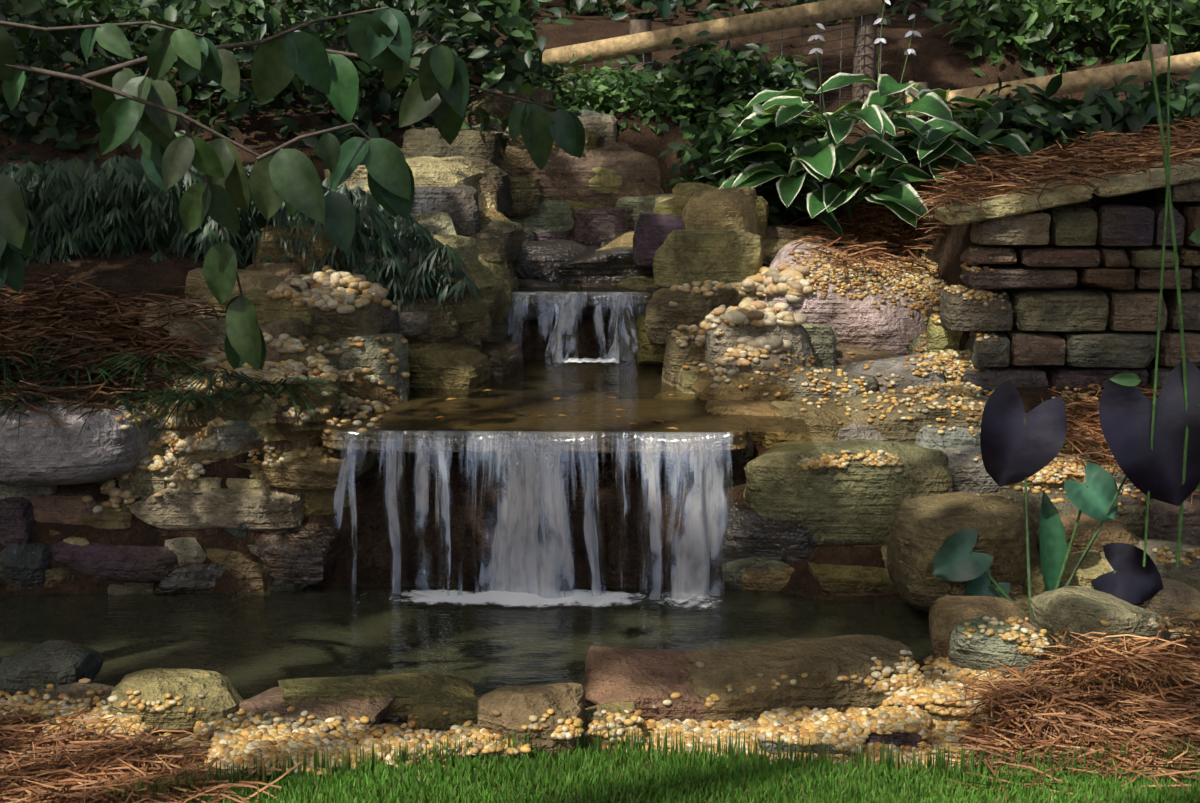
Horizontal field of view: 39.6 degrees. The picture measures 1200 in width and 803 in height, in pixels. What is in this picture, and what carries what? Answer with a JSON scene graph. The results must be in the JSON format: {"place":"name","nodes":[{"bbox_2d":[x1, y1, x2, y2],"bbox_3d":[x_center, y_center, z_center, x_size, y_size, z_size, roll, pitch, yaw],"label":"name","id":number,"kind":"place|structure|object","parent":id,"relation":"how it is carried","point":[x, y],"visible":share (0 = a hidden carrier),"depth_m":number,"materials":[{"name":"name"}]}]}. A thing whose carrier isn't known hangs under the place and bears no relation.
{"place":"outdoors","nodes":[
{"label":"outdoors","id":0,"kind":"place"},
{"bbox_2d":[0,586,934,722],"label":"pond water","id":1,"kind":"structure","parent":0,"point":[249,645],"depth_m":5.03,"materials":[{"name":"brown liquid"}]},
{"bbox_2d":[368,587,725,609],"bbox_3d":[-0.233,0.624,5.323,1.650,0.012,0.240,0,11,1],"label":"foam","id":2,"kind":"object","parent":1,"relation":"on","point":[508,598],"visible":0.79,"depth_m":5.31,"materials":[{"name":"white"}]},
{"bbox_2d":[333,430,735,600],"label":"waterfall","id":3,"kind":"object","parent":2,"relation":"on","point":[513,514],"visible":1,"depth_m":5.33,"materials":[{"name":"liquid"}]},
{"bbox_2d":[0,0,1199,779],"bbox_3d":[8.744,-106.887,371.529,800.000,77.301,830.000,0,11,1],"label":"ground","id":4,"kind":"structure","parent":0,"point":[932,64],"depth_m":6.04,"materials":[{"name":"soil"}]},
{"bbox_2d":[156,238,818,591],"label":"wet rocks","id":5,"kind":"object","parent":4,"relation":"on","point":[304,555],"visible":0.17,"depth_m":5.42,"materials":[{"name":"stone"}]},
{"bbox_2d":[255,359,809,431],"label":"pool water","id":6,"kind":"structure","parent":4,"relation":"on","point":[521,399],"depth_m":5.78,"materials":[{"name":"brown liquid"}]},
{"bbox_2d":[503,292,645,361],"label":"waterfall","id":7,"kind":"object","parent":6,"relation":"on","point":[558,353],"visible":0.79,"depth_m":6.75,"materials":[{"name":"liquid"}]},
{"bbox_2d":[562,357,619,362],"bbox_3d":[-0.038,-0.170,6.742,0.371,0.012,0.160,0,11,1],"label":"foam","id":8,"kind":"object","parent":6,"relation":"on","point":[599,359],"visible":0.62,"depth_m":6.72,"materials":[{"name":"white"}]},
{"bbox_2d":[512,281,654,291],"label":"pool water","id":9,"kind":"structure","parent":4,"relation":"on","point":[600,287],"depth_m":6.89,"materials":[{"name":"brown liquid"}]},
{"bbox_2d":[0,0,1188,619],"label":"stems","id":10,"kind":"object","parent":4,"relation":"on","point":[90,76],"visible":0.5,"depth_m":4.43,"materials":[{"name":"green plant"}]},
{"bbox_2d":[807,0,921,54],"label":"hosta flowers","id":11,"kind":"object","parent":10,"relation":"on","point":[877,40],"visible":0.98,"depth_m":7.22,"materials":[{"name":"white plant"}]},
{"bbox_2d":[0,88,1199,781],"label":"rocks","id":12,"kind":"object","parent":4,"relation":"on","point":[924,506],"visible":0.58,"depth_m":5.51,"materials":[{"name":"brown stone"}]},
{"bbox_2d":[0,0,1199,445],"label":"shrub foliage","id":13,"kind":"object","parent":4,"relation":"on","point":[106,206],"visible":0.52,"depth_m":7.55,"materials":[{"name":"green plant"}]},
{"bbox_2d":[0,101,1199,802],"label":"pine straw","id":14,"kind":"object","parent":4,"relation":"on","point":[58,767],"visible":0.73,"depth_m":4.30,"materials":[{"name":"brown plant"}]},
{"bbox_2d":[0,8,1199,591],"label":"leaves","id":15,"kind":"object","parent":4,"relation":"on","point":[438,88],"visible":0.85,"depth_m":3.73,"materials":[{"name":"green plant"}]},
{"bbox_2d":[327,198,1046,674],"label":"rocks","id":16,"kind":"object","parent":4,"relation":"on","point":[499,242],"visible":0.35,"depth_m":5.85,"materials":[{"name":"stone"}]},
{"bbox_2d":[466,0,1199,121],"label":"wooden fence","id":17,"kind":"object","parent":4,"relation":"on","point":[645,39],"visible":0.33,"depth_m":8.41,"materials":[{"name":"brown wood"}]},
{"bbox_2d":[525,12,1174,119],"bbox_3d":[1.196,-1.199,8.474,4.551,1.530,0.105,0,11,1],"label":"fence wire","id":18,"kind":"object","parent":17,"relation":"attached to","point":[821,42],"visible":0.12,"depth_m":8.42,"materials":[{"name":"grey metal"}]},
{"bbox_2d":[933,358,1199,603],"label":"leaves","id":19,"kind":"object","parent":4,"relation":"on","point":[1014,449],"visible":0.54,"depth_m":4.71,"materials":[{"name":"purple plant"}]},
{"bbox_3d":[0.049,1.074,2.553,2.757,0.007,2.724,0,11,1],"label":"lawn thatch","id":20,"kind":"object","parent":4,"relation":"on","visible":0},
{"bbox_2d":[107,721,1199,802],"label":"lawn grass","id":21,"kind":"structure","parent":20,"relation":"on","point":[693,777],"depth_m":3.69,"materials":[{"name":"green plant"}]},
{"bbox_2d":[0,230,1199,787],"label":"gravel","id":22,"kind":"structure","parent":0,"point":[910,688],"depth_m":5.09,"materials":[{"name":"beige gravel"}]}
]}

